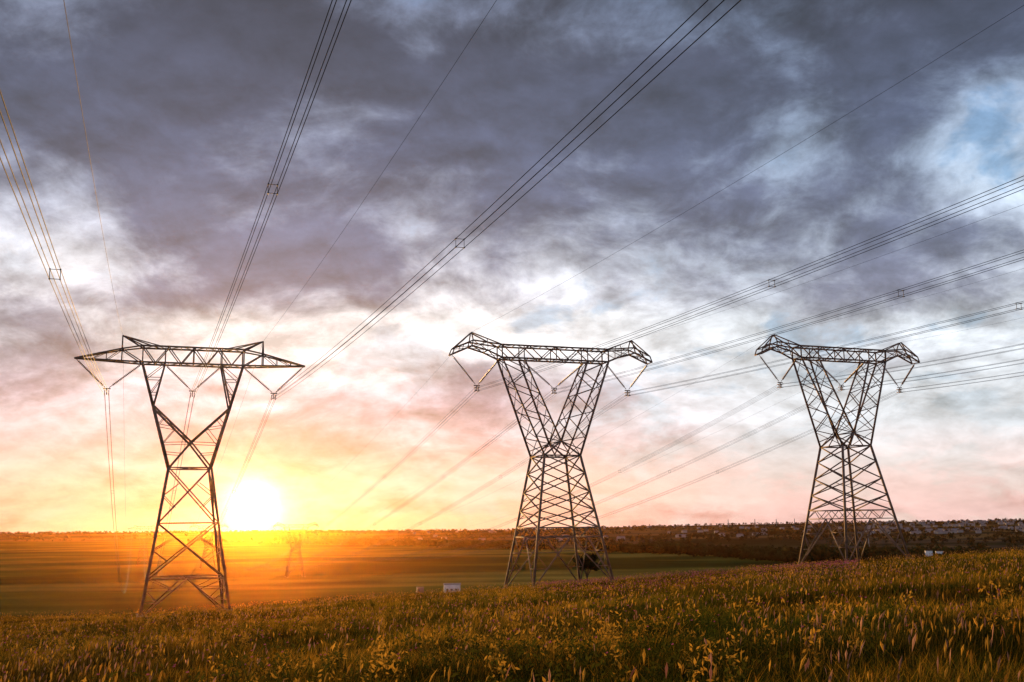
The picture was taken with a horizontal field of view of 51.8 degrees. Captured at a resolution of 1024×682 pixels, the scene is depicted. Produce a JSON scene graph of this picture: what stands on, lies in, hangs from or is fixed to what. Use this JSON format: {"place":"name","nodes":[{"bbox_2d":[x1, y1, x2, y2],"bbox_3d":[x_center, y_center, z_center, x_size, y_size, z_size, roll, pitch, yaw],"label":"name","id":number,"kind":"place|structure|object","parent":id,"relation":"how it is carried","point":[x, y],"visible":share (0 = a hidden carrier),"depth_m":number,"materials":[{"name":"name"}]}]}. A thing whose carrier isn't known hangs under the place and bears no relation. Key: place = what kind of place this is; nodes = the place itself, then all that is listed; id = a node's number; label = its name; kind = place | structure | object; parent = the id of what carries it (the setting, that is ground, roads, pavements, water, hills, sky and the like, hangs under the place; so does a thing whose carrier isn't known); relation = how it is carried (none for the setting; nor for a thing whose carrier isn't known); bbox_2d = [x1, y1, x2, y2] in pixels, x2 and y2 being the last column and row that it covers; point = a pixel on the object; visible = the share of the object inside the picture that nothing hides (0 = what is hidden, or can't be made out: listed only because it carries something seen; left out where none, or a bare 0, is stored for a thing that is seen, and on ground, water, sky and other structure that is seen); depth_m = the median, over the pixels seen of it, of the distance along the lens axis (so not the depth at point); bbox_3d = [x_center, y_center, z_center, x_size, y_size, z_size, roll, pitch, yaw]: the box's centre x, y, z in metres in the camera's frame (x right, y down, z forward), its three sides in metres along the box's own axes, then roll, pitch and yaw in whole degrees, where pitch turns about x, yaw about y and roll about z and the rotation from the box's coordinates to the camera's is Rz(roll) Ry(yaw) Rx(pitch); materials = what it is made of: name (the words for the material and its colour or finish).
{"place":"outdoors","nodes":[
{"label":"outdoors","id":0,"kind":"place"},
{"bbox_2d":[0,520,1023,681],"bbox_3d":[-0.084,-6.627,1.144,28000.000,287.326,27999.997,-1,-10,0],"label":"ground","id":1,"kind":"structure","parent":0,"point":[75,574],"depth_m":851.03,"materials":[{"name":"soil"}]},
{"bbox_2d":[128,525,159,564],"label":"transmission tower","id":2,"kind":"structure","parent":1,"relation":"on","point":[146,551],"depth_m":980.18,"materials":[{"name":"metal"}]},
{"bbox_2d":[74,335,304,617],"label":"transmission tower","id":3,"kind":"structure","parent":1,"relation":"on","point":[212,490],"depth_m":138.97,"materials":[{"name":"metal"}]},
{"bbox_2d":[0,0,740,592],"bbox_3d":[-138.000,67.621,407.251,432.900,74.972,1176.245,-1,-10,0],"label":"power line","id":4,"kind":"object","parent":3,"relation":"hanging from","point":[60,274],"visible":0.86,"depth_m":52.33,"materials":[{"name":"grey metal"}]},
{"bbox_2d":[190,524,227,568],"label":"transmission tower","id":5,"kind":"structure","parent":1,"relation":"on","point":[201,564],"depth_m":884.11,"materials":[{"name":"metal"}]},
{"bbox_2d":[274,522,318,576],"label":"transmission tower","id":6,"kind":"structure","parent":1,"relation":"on","point":[299,550],"depth_m":732.32,"materials":[{"name":"metal"}]},
{"bbox_2d":[417,587,423,592],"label":"pump hut","id":7,"kind":"object","parent":1,"relation":"on","point":[419,589],"visible":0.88,"depth_m":536.79,"materials":[{"name":"grey"}]},
{"bbox_2d":[443,583,460,592],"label":"white shed","id":8,"kind":"structure","parent":1,"relation":"on","point":[448,586],"depth_m":532.28,"materials":[{"name":"paint"}]},
{"bbox_2d":[0,518,1020,533],"bbox_3d":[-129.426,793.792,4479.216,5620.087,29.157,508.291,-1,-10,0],"label":"tree line","id":9,"kind":"object","parent":1,"relation":"on","point":[48,532],"visible":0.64,"depth_m":4442.82,"materials":[{"name":"green plant"}]},
{"bbox_2d":[3,559,1018,674],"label":"wildflowers","id":10,"kind":"object","parent":1,"relation":"on","point":[793,564],"visible":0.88,"depth_m":61.78,"materials":[{"name":"yellow plant"}]},
{"bbox_2d":[0,546,1023,681],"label":"grass","id":11,"kind":"structure","parent":1,"relation":"on","point":[168,635],"depth_m":25.32,"materials":[{"name":"plant"}]},
{"bbox_2d":[2,519,1023,548],"bbox_3d":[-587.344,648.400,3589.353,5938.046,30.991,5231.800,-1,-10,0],"label":"tree belt","id":12,"kind":"object","parent":1,"relation":"on","point":[1013,539],"visible":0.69,"depth_m":2289.43,"materials":[{"name":"green plant"}]},
{"bbox_2d":[449,332,652,587],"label":"transmission tower","id":13,"kind":"structure","parent":1,"relation":"on","point":[544,456],"depth_m":153.34,"materials":[{"name":"metal"}]},
{"bbox_2d":[194,5,1023,571],"bbox_3d":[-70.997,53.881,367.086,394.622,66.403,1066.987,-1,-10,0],"label":"power line","id":14,"kind":"object","parent":13,"relation":"hanging from","point":[730,341],"visible":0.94,"depth_m":98.93,"materials":[{"name":"grey metal"}]},
{"bbox_2d":[573,553,600,580],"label":"bushy tree","id":15,"kind":"object","parent":1,"relation":"on","point":[589,564],"visible":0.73,"depth_m":159.58,"materials":[{"name":"green plant"}]},
{"bbox_2d":[256,536,1023,563],"bbox_3d":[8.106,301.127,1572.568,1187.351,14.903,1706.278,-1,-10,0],"label":"tree belt","id":16,"kind":"object","parent":1,"relation":"on","point":[785,553],"visible":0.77,"depth_m":1058.18,"materials":[{"name":"green plant"}]},
{"bbox_2d":[411,519,1023,540],"bbox_3d":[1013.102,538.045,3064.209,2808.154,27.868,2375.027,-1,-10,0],"label":"distant town","id":17,"kind":"object","parent":1,"relation":"on","point":[954,530],"visible":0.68,"depth_m":2646.04},
{"bbox_2d":[754,334,919,566],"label":"transmission tower","id":18,"kind":"structure","parent":1,"relation":"on","point":[843,445],"depth_m":170.10,"materials":[{"name":"metal"}]},
{"bbox_2d":[286,268,1023,560],"bbox_3d":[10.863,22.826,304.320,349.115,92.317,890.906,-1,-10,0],"label":"power line","id":19,"kind":"object","parent":18,"relation":"hanging from","point":[391,559],"visible":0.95,"depth_m":189.34,"materials":[{"name":"grey metal"}]},
{"bbox_2d":[728,519,1006,543],"bbox_3d":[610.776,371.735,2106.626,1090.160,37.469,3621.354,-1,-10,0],"label":"utility poles","id":20,"kind":"object","parent":1,"relation":"on","point":[867,535],"visible":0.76,"depth_m":3838.52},
{"bbox_2d":[925,551,932,556],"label":"walls","id":21,"kind":"structure","parent":1,"relation":"on","point":[927,553],"depth_m":817.32,"materials":[{"name":"white paint"}]},
{"bbox_2d":[0,0,1023,532],"label":"sky","id":22,"kind":"structure","parent":0,"point":[188,106],"materials":[{"name":"grey"}]}
]}

